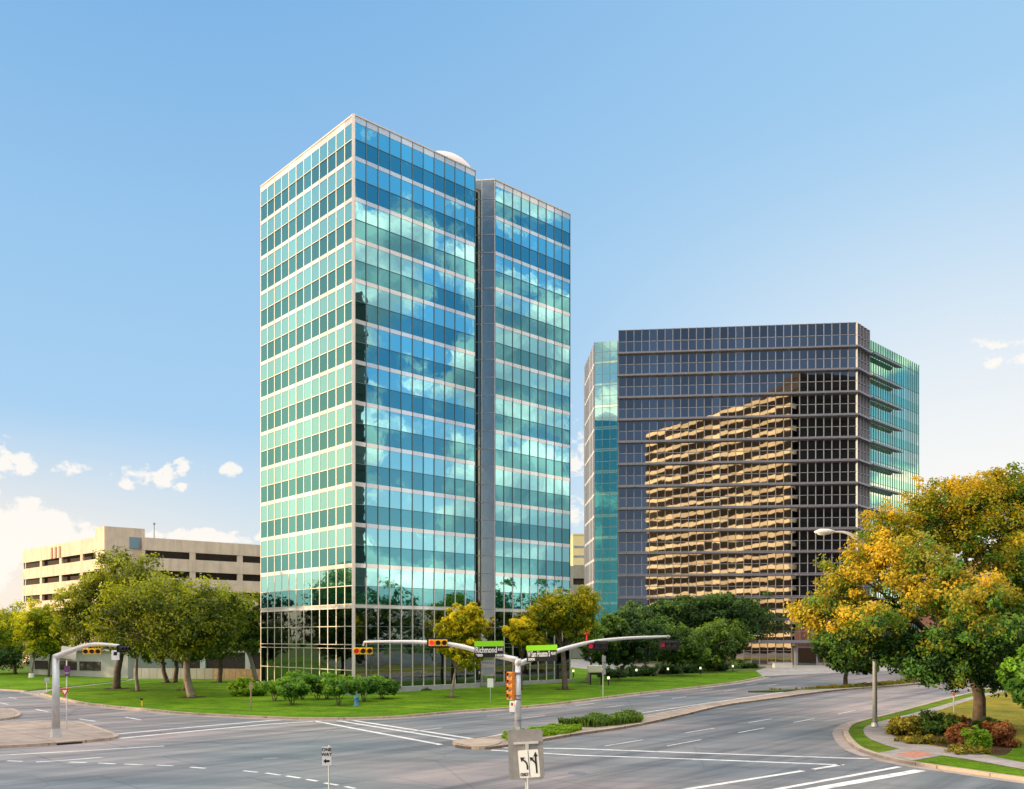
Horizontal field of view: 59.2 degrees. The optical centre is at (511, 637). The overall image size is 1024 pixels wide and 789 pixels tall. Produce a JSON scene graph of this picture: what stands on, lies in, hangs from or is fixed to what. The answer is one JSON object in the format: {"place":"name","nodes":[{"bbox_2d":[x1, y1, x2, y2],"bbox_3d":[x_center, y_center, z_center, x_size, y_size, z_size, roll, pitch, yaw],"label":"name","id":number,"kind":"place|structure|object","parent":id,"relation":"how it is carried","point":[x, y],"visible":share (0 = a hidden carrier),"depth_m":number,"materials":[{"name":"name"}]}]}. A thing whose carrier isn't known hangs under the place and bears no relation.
{"place":"outdoors","nodes":[
{"label":"outdoors","id":0,"kind":"place"},
{"bbox_2d":[0,670,130,690],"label":"lawn","id":1,"kind":"structure","parent":0,"point":[19,680],"depth_m":113.19,"materials":[{"name":"green plant"}]},
{"bbox_2d":[0,642,29,670],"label":"oak tree","id":2,"kind":"object","parent":1,"relation":"on","point":[7,658],"visible":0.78,"depth_m":128.35,"materials":[{"name":"green plant"}]},
{"bbox_2d":[0,599,36,673],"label":"broadleaf tree","id":3,"kind":"object","parent":1,"relation":"on","point":[7,628],"visible":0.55,"depth_m":128.27,"materials":[{"name":"green plant"}]},
{"bbox_2d":[8,596,61,677],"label":"young tree","id":4,"kind":"object","parent":1,"relation":"on","point":[30,619],"visible":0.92,"depth_m":120.46,"materials":[{"name":"green plant"}]},
{"bbox_2d":[34,616,72,675],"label":"young tree","id":5,"kind":"object","parent":1,"relation":"on","point":[61,643],"visible":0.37,"depth_m":121.84,"materials":[{"name":"green plant"}]},
{"bbox_2d":[0,654,582,669],"bbox_3d":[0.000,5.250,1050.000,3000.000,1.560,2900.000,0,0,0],"label":"ground","id":6,"kind":"structure","parent":0,"point":[25,666],"depth_m":157.03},
{"bbox_2d":[25,648,181,677],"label":"building","id":7,"kind":"structure","parent":6,"relation":"on","point":[102,664],"depth_m":122.13,"materials":[{"name":"concrete"},{"name":"dark glass"}]},
{"bbox_2d":[22,522,259,662],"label":"parking garage","id":8,"kind":"structure","parent":6,"relation":"on","point":[47,570],"depth_m":158.20,"materials":[{"name":"beige concrete"}]},
{"bbox_2d":[182,648,259,668],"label":"garage entrance","id":9,"kind":"object","parent":6,"relation":"on","point":[241,662],"visible":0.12,"depth_m":126.50,"materials":[{"name":"grey concrete"}]},
{"bbox_2d":[257,114,573,694],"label":"glass tower","id":10,"kind":"structure","parent":6,"relation":"on","point":[414,390],"depth_m":97.72,"materials":[{"name":"blue glass"}]},
{"bbox_2d":[476,181,493,198],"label":"notch window","id":11,"kind":"structure","parent":10,"relation":"in","point":[484,190],"depth_m":102.87,"materials":[{"name":"grey glass"}]},
{"bbox_2d":[476,395,493,412],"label":"notch window","id":12,"kind":"structure","parent":10,"relation":"in","point":[484,404],"depth_m":102.87,"materials":[{"name":"grey glass"}]},
{"bbox_2d":[476,413,493,430],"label":"notch window","id":13,"kind":"structure","parent":10,"relation":"in","point":[484,422],"depth_m":102.87,"materials":[{"name":"grey glass"}]},
{"bbox_2d":[476,431,493,448],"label":"notch window","id":14,"kind":"structure","parent":10,"relation":"in","point":[484,439],"depth_m":102.90,"materials":[{"name":"grey glass"}]},
{"bbox_2d":[476,520,493,537],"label":"notch window","id":15,"kind":"structure","parent":10,"relation":"in","point":[484,529],"depth_m":102.87,"materials":[{"name":"grey glass"}]},
{"bbox_2d":[570,534,583,565],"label":"apartments","id":16,"kind":"structure","parent":6,"relation":"on","point":[576,549],"depth_m":320.00,"materials":[{"name":"beige concrete"}]},
{"bbox_2d":[570,566,583,657],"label":"garage","id":17,"kind":"structure","parent":6,"relation":"on","point":[576,575],"depth_m":200.00,"materials":[{"name":"concrete"}]},
{"bbox_2d":[584,322,918,664],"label":"office block","id":18,"kind":"structure","parent":6,"relation":"on","point":[746,462],"depth_m":163.26,"materials":[{"name":"black glass"}]},
{"bbox_2d":[595,341,616,360],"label":"wing window","id":19,"kind":"structure","parent":18,"relation":"in","point":[601,347],"depth_m":166.94,"materials":[{"name":"teal glass"}]},
{"bbox_2d":[595,363,616,382],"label":"wing window","id":20,"kind":"structure","parent":18,"relation":"in","point":[600,369],"depth_m":166.98,"materials":[{"name":"blue glass"}]},
{"bbox_2d":[595,385,616,404],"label":"wing window","id":21,"kind":"structure","parent":18,"relation":"in","point":[611,390],"depth_m":166.98,"materials":[{"name":"teal glass"}]},
{"bbox_2d":[595,407,616,426],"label":"wing window","id":22,"kind":"structure","parent":18,"relation":"in","point":[610,412],"depth_m":166.94,"materials":[{"name":"teal glass"}]},
{"bbox_2d":[595,429,616,448],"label":"wing window","id":23,"kind":"structure","parent":18,"relation":"in","point":[609,434],"depth_m":166.94,"materials":[{"name":"blue glass"}]},
{"bbox_2d":[595,451,616,470],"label":"wing window","id":24,"kind":"structure","parent":18,"relation":"in","point":[610,457],"depth_m":166.94,"materials":[{"name":"blue glass"}]},
{"bbox_2d":[595,473,616,492],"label":"wing window","id":25,"kind":"structure","parent":18,"relation":"in","point":[609,480],"depth_m":166.94,"materials":[{"name":"teal glass"}]},
{"bbox_2d":[595,495,616,514],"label":"wing window","id":26,"kind":"structure","parent":18,"relation":"in","point":[608,502],"depth_m":166.94,"materials":[{"name":"teal glass"}]},
{"bbox_2d":[595,517,616,535],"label":"wing window","id":27,"kind":"structure","parent":18,"relation":"in","point":[607,526],"depth_m":166.94,"materials":[{"name":"teal glass"}]},
{"bbox_2d":[595,539,616,557],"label":"wing window","id":28,"kind":"structure","parent":18,"relation":"in","point":[604,548],"depth_m":166.96,"materials":[{"name":"teal glass"}]},
{"bbox_2d":[595,561,616,579],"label":"wing window","id":29,"kind":"structure","parent":18,"relation":"in","point":[604,570],"depth_m":166.96,"materials":[{"name":"teal glass"}]},
{"bbox_2d":[595,583,616,601],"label":"wing window","id":30,"kind":"structure","parent":18,"relation":"in","point":[608,592],"depth_m":166.90,"materials":[{"name":"teal glass"}]},
{"bbox_2d":[620,643,829,664],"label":"lobby window","id":31,"kind":"structure","parent":18,"relation":"in","point":[746,655],"depth_m":162.32,"materials":[{"name":"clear glass"}]},
{"bbox_2d":[870,340,918,372],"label":"wing window","id":32,"kind":"structure","parent":18,"relation":"in","point":[904,361],"depth_m":173.38,"materials":[{"name":"green glass"}]},
{"bbox_2d":[870,384,918,413],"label":"wing window","id":33,"kind":"structure","parent":18,"relation":"in","point":[904,402],"depth_m":173.38,"materials":[{"name":"green glass"}]},
{"bbox_2d":[870,450,918,473],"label":"wing window","id":34,"kind":"structure","parent":18,"relation":"in","point":[904,464],"depth_m":173.21,"materials":[{"name":"green glass"}]},
{"bbox_2d":[843,686,1023,780],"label":"kerb","id":35,"kind":"structure","parent":6,"relation":"on","point":[851,741],"depth_m":43.29,"materials":[{"name":"concrete"}]},
{"bbox_2d":[45,667,761,716],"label":"lawn","id":36,"kind":"structure","parent":0,"point":[158,694],"depth_m":87.11,"materials":[{"name":"green plant"}]},
{"bbox_2d":[49,545,175,688],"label":"oak tree","id":37,"kind":"object","parent":36,"relation":"on","point":[72,622],"visible":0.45,"depth_m":97.04,"materials":[{"name":"green plant"}]},
{"bbox_2d":[102,599,164,690],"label":"oak tree","id":38,"kind":"object","parent":36,"relation":"on","point":[135,657],"visible":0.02,"depth_m":94.57,"materials":[{"name":"green plant"}]},
{"bbox_2d":[82,567,261,696],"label":"oak tree","id":39,"kind":"object","parent":36,"relation":"on","point":[180,635],"visible":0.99,"depth_m":84.97,"materials":[{"name":"green plant"}]},
{"bbox_2d":[133,668,259,679],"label":"boundary wall","id":40,"kind":"structure","parent":36,"relation":"on","point":[196,673],"depth_m":116.63,"materials":[{"name":"beige concrete"}]},
{"bbox_2d":[224,592,259,681],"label":"oak tree","id":41,"kind":"object","parent":36,"relation":"on","point":[254,627],"visible":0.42,"depth_m":109.95,"materials":[{"name":"green plant"}]},
{"bbox_2d":[226,677,267,695],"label":"round shrub","id":42,"kind":"object","parent":36,"relation":"on","point":[241,687],"visible":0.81,"depth_m":87.41,"materials":[{"name":"green plant"}]},
{"bbox_2d":[269,676,310,704],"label":"bush","id":43,"kind":"object","parent":36,"relation":"on","point":[293,687],"visible":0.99,"depth_m":76.89,"materials":[{"name":"green plant"}]},
{"bbox_2d":[320,674,360,705],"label":"bush","id":44,"kind":"object","parent":36,"relation":"on","point":[335,687],"visible":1,"depth_m":76.52,"materials":[{"name":"green plant"}]},
{"bbox_2d":[354,674,381,701],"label":"bush","id":45,"kind":"object","parent":36,"relation":"on","point":[369,685],"visible":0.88,"depth_m":80.58,"materials":[{"name":"green plant"}]},
{"bbox_2d":[433,602,488,696],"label":"young tree","id":46,"kind":"object","parent":36,"relation":"on","point":[462,624],"visible":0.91,"depth_m":85.67,"materials":[{"name":"yellow plant"}]},
{"bbox_2d":[502,616,549,689],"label":"young tree","id":47,"kind":"object","parent":36,"relation":"on","point":[517,634],"visible":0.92,"depth_m":95.20,"materials":[{"name":"yellow plant"}]},
{"bbox_2d":[514,584,604,689],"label":"oak tree","id":48,"kind":"object","parent":36,"relation":"on","point":[569,614],"visible":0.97,"depth_m":96.06,"materials":[{"name":"green plant"}]},
{"bbox_2d":[578,613,630,681],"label":"oak tree","id":49,"kind":"object","parent":36,"relation":"on","point":[611,625],"visible":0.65,"depth_m":108.33,"materials":[{"name":"green plant"}]},
{"bbox_2d":[595,617,667,679],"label":"oak tree","id":50,"kind":"object","parent":36,"relation":"on","point":[633,650],"visible":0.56,"depth_m":112.84,"materials":[{"name":"green plant"}]},
{"bbox_2d":[643,615,711,675],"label":"oak tree","id":51,"kind":"object","parent":36,"relation":"on","point":[689,645],"visible":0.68,"depth_m":122.25,"materials":[{"name":"green plant"}]},
{"bbox_2d":[0,671,1023,788],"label":"road","id":52,"kind":"structure","parent":0,"point":[226,757],"depth_m":48.02,"materials":[{"name":"grey asphalt"}]},
{"bbox_2d":[0,721,112,744],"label":"traffic island","id":53,"kind":"structure","parent":52,"relation":"on","point":[23,732],"depth_m":55.83,"materials":[{"name":"grey concrete"}]},
{"bbox_2d":[50,642,129,737],"bbox_3d":[-24.622,3.060,52.341,5.655,5.600,1.159,0,0,23],"label":"signal mast","id":54,"kind":"object","parent":53,"relation":"on","point":[66,652],"visible":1,"depth_m":53.06,"materials":[{"name":"metal"}]},
{"bbox_2d":[0,721,117,747],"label":"kerb","id":55,"kind":"structure","parent":52,"relation":"on","point":[114,736],"depth_m":51.42,"materials":[{"name":"concrete"}]},
{"bbox_2d":[32,677,770,720],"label":"gutter","id":56,"kind":"object","parent":52,"relation":"on","point":[61,701],"visible":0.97,"depth_m":74.70,"materials":[{"name":"concrete"}]},
{"bbox_2d":[40,676,764,719],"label":"kerb","id":57,"kind":"structure","parent":52,"relation":"on","point":[296,718],"depth_m":73.15,"materials":[{"name":"concrete"}]},
{"bbox_2d":[453,738,500,749],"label":"kerb","id":58,"kind":"structure","parent":52,"relation":"on","point":[478,743],"depth_m":49.97,"materials":[{"name":"concrete"}]},
{"bbox_2d":[508,729,543,788],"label":"sign back","id":59,"kind":"object","parent":52,"relation":"on","point":[527,739],"visible":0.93,"depth_m":26.20,"materials":[{"name":"metal"}]},
{"bbox_2d":[518,749,539,788],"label":"lane arrow sign","id":60,"kind":"object","parent":59,"relation":"attached to","point":[529,767],"visible":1,"depth_m":23.52,"materials":[{"name":"white metal"}]},
{"bbox_2d":[455,682,925,748],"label":"kerb","id":61,"kind":"structure","parent":52,"relation":"on","point":[734,703],"depth_m":80.30,"materials":[{"name":"concrete"}]},
{"bbox_2d":[485,682,920,748],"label":"median","id":62,"kind":"object","parent":52,"relation":"on","point":[646,718],"visible":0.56,"depth_m":67.19,"materials":[{"name":"grey concrete"}]},
{"bbox_2d":[353,632,678,729],"bbox_3d":[0.806,2.752,52.465,19.856,6.216,4.277,0,0,-9],"label":"signal mast","id":63,"kind":"object","parent":62,"relation":"on","point":[534,653],"visible":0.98,"depth_m":50.86,"materials":[{"name":"metal"}]},
{"bbox_2d":[502,722,582,740],"bbox_3d":[1.662,5.660,55.226,3.333,0.399,8.996,0,0,33],"label":"ground cover","id":64,"kind":"object","parent":62,"relation":"on","point":[550,729],"visible":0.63,"depth_m":55.93,"materials":[{"name":"green plant"}]},
{"bbox_2d":[556,708,645,726],"bbox_3d":[7.001,5.504,62.800,4.259,0.712,9.216,0,0,42],"label":"ground cover","id":65,"kind":"object","parent":62,"relation":"on","point":[623,717],"visible":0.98,"depth_m":60.94,"materials":[{"name":"green plant"}]},
{"bbox_2d":[748,681,922,692],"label":"median lawn","id":66,"kind":"structure","parent":62,"relation":"on","point":[770,691],"depth_m":96.30,"materials":[{"name":"green plant"}]},
{"bbox_2d":[769,679,918,689],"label":"ground cover","id":67,"kind":"object","parent":66,"relation":"on","point":[867,684],"visible":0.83,"depth_m":101.85,"materials":[{"name":"green plant"}]},
{"bbox_2d":[807,628,892,684],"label":"oak tree","id":68,"kind":"object","parent":62,"relation":"on","point":[823,650],"visible":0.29,"depth_m":102.84,"materials":[{"name":"green plant"}]},
{"bbox_2d":[806,770,922,788],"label":"road marking","id":69,"kind":"object","parent":52,"relation":"on","point":[866,779],"visible":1,"depth_m":38.02,"materials":[{"name":"paint"}]},
{"bbox_2d":[832,688,1023,783],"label":"gutter","id":70,"kind":"object","parent":52,"relation":"on","point":[839,738],"visible":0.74,"depth_m":46.72,"materials":[{"name":"concrete"}]},
{"bbox_2d":[0,0,1023,612],"label":"sky","id":71,"kind":"structure","parent":0,"point":[713,163],"materials":[{"name":"blue"}]},
{"bbox_2d":[651,665,765,675],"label":"shaded lawn","id":72,"kind":"structure","parent":0,"point":[743,669],"depth_m":136.22,"materials":[{"name":"green plant"}]},
{"bbox_2d":[683,617,743,666],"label":"oak tree","id":73,"kind":"object","parent":72,"relation":"on","point":[720,644],"visible":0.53,"depth_m":133.21,"materials":[{"name":"green plant"}]},
{"bbox_2d":[712,618,755,663],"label":"oak tree","id":74,"kind":"object","parent":72,"relation":"on","point":[732,654],"visible":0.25,"depth_m":147.17,"materials":[{"name":"green plant"}]},
{"bbox_2d":[571,659,898,676],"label":"plaza","id":75,"kind":"structure","parent":0,"point":[769,670],"depth_m":144.23,"materials":[{"name":"concrete"}]},
{"bbox_2d":[599,597,688,666],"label":"oak tree","id":76,"kind":"object","parent":75,"relation":"on","point":[662,607],"visible":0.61,"depth_m":149.72,"materials":[{"name":"green plant"}]},
{"bbox_2d":[667,593,726,630],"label":"oak tree","id":77,"kind":"object","parent":75,"relation":"on","point":[695,616],"visible":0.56,"depth_m":150.28,"materials":[{"name":"green plant"}]},
{"bbox_2d":[698,590,775,658],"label":"oak tree","id":78,"kind":"object","parent":75,"relation":"on","point":[746,614],"visible":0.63,"depth_m":152.03,"materials":[{"name":"green plant"}]},
{"bbox_2d":[728,591,792,639],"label":"oak tree","id":79,"kind":"object","parent":75,"relation":"on","point":[779,623],"visible":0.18,"depth_m":161.29,"materials":[{"name":"green plant"}]},
{"bbox_2d":[848,689,1023,776],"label":"verge","id":80,"kind":"structure","parent":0,"point":[858,735],"depth_m":53.74,"materials":[{"name":"green plant"}]},
{"bbox_2d":[783,461,1023,725],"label":"oak tree","id":81,"kind":"object","parent":80,"relation":"on","point":[982,644],"visible":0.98,"depth_m":56.31,"materials":[{"name":"green plant"}]},
{"bbox_2d":[880,748,941,760],"bbox_3d":[20.092,5.986,45.512,4.558,0.250,2.592,0,0,-43],"label":"ramp landing","id":82,"kind":"object","parent":80,"relation":"on","point":[892,753],"visible":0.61,"depth_m":45.69,"materials":[{"name":"concrete"}]},
{"bbox_2d":[891,716,1011,754],"bbox_3d":[27.280,5.975,56.615,6.967,0.250,23.429,0,0,24],"label":"planting bed","id":83,"kind":"object","parent":80,"relation":"on","point":[1001,750],"visible":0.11,"depth_m":48.83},
{"bbox_2d":[883,713,923,735],"bbox_3d":[24.043,5.369,54.603,2.873,1.572,2.494,0,0,0],"label":"shrub","id":84,"kind":"object","parent":83,"relation":"on","point":[907,725],"visible":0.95,"depth_m":54.14,"materials":[{"name":"yellow plant"}]},
{"bbox_2d":[894,734,947,743],"bbox_3d":[22.955,5.709,50.550,2.615,0.838,2.109,0,0,0],"label":"shrub","id":85,"kind":"object","parent":83,"relation":"on","point":[921,739],"visible":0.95,"depth_m":49.98,"materials":[{"name":"yellow plant"}]},
{"bbox_2d":[908,710,962,735],"bbox_3d":[25.725,5.325,54.993,3.054,1.843,2.677,0,0,0],"label":"shrub","id":86,"kind":"object","parent":83,"relation":"on","point":[937,724],"visible":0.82,"depth_m":54.39,"materials":[{"name":"green plant"}]},
{"bbox_2d":[943,722,972,744],"bbox_3d":[24.396,5.384,49.194,1.550,1.658,1.634,0,0,23],"label":"shrub","id":87,"kind":"object","parent":83,"relation":"on","point":[952,734],"visible":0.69,"depth_m":48.87,"materials":[{"name":"red plant"}]},
{"bbox_2d":[943,741,993,754],"bbox_3d":[23.369,5.680,46.145,2.487,0.734,2.330,0,0,0],"label":"shrub","id":88,"kind":"object","parent":83,"relation":"on","point":[962,749],"visible":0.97,"depth_m":45.67,"materials":[{"name":"yellow plant"}]},
{"bbox_2d":[960,725,993,748],"bbox_3d":[24.174,5.370,46.693,1.646,1.771,1.575,0,0,0],"label":"shrub","id":89,"kind":"object","parent":83,"relation":"on","point":[979,737],"visible":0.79,"depth_m":46.55,"materials":[{"name":"green plant"}]},
{"bbox_2d":[980,720,1023,746],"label":"shrub","id":90,"kind":"object","parent":83,"relation":"on","point":[1003,735],"visible":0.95,"depth_m":48.39,"materials":[{"name":"red plant"}]},
{"bbox_2d":[890,691,1023,747],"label":"dry lawn","id":91,"kind":"structure","parent":80,"relation":"on","point":[1002,707],"depth_m":71.66,"materials":[{"name":"yellow plant"}]},
{"bbox_2d":[931,757,1023,775],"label":"lawn","id":92,"kind":"structure","parent":80,"relation":"on","point":[958,763],"depth_m":41.39,"materials":[{"name":"green plant"}]},
{"bbox_2d":[985,742,1023,761],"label":"lawn","id":93,"kind":"structure","parent":80,"relation":"on","point":[1016,754],"depth_m":44.96,"materials":[{"name":"green plant"}]},
{"bbox_2d":[996,644,1023,708],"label":"tree","id":94,"kind":"object","parent":93,"relation":"on","point":[1013,683],"visible":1,"depth_m":45.59,"materials":[{"name":"green plant"}]},
{"bbox_2d":[863,690,1023,768],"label":"sidewalk","id":95,"kind":"structure","parent":0,"point":[878,734],"depth_m":49.57,"materials":[{"name":"concrete"}]},
{"bbox_2d":[814,529,878,726],"bbox_3d":[22.194,-0.692,59.796,4.268,13.105,0.520,0,0,0],"label":"street lamp","id":96,"kind":"object","parent":95,"relation":"on","point":[874,723],"visible":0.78,"depth_m":59.68,"materials":[{"name":"metal"}]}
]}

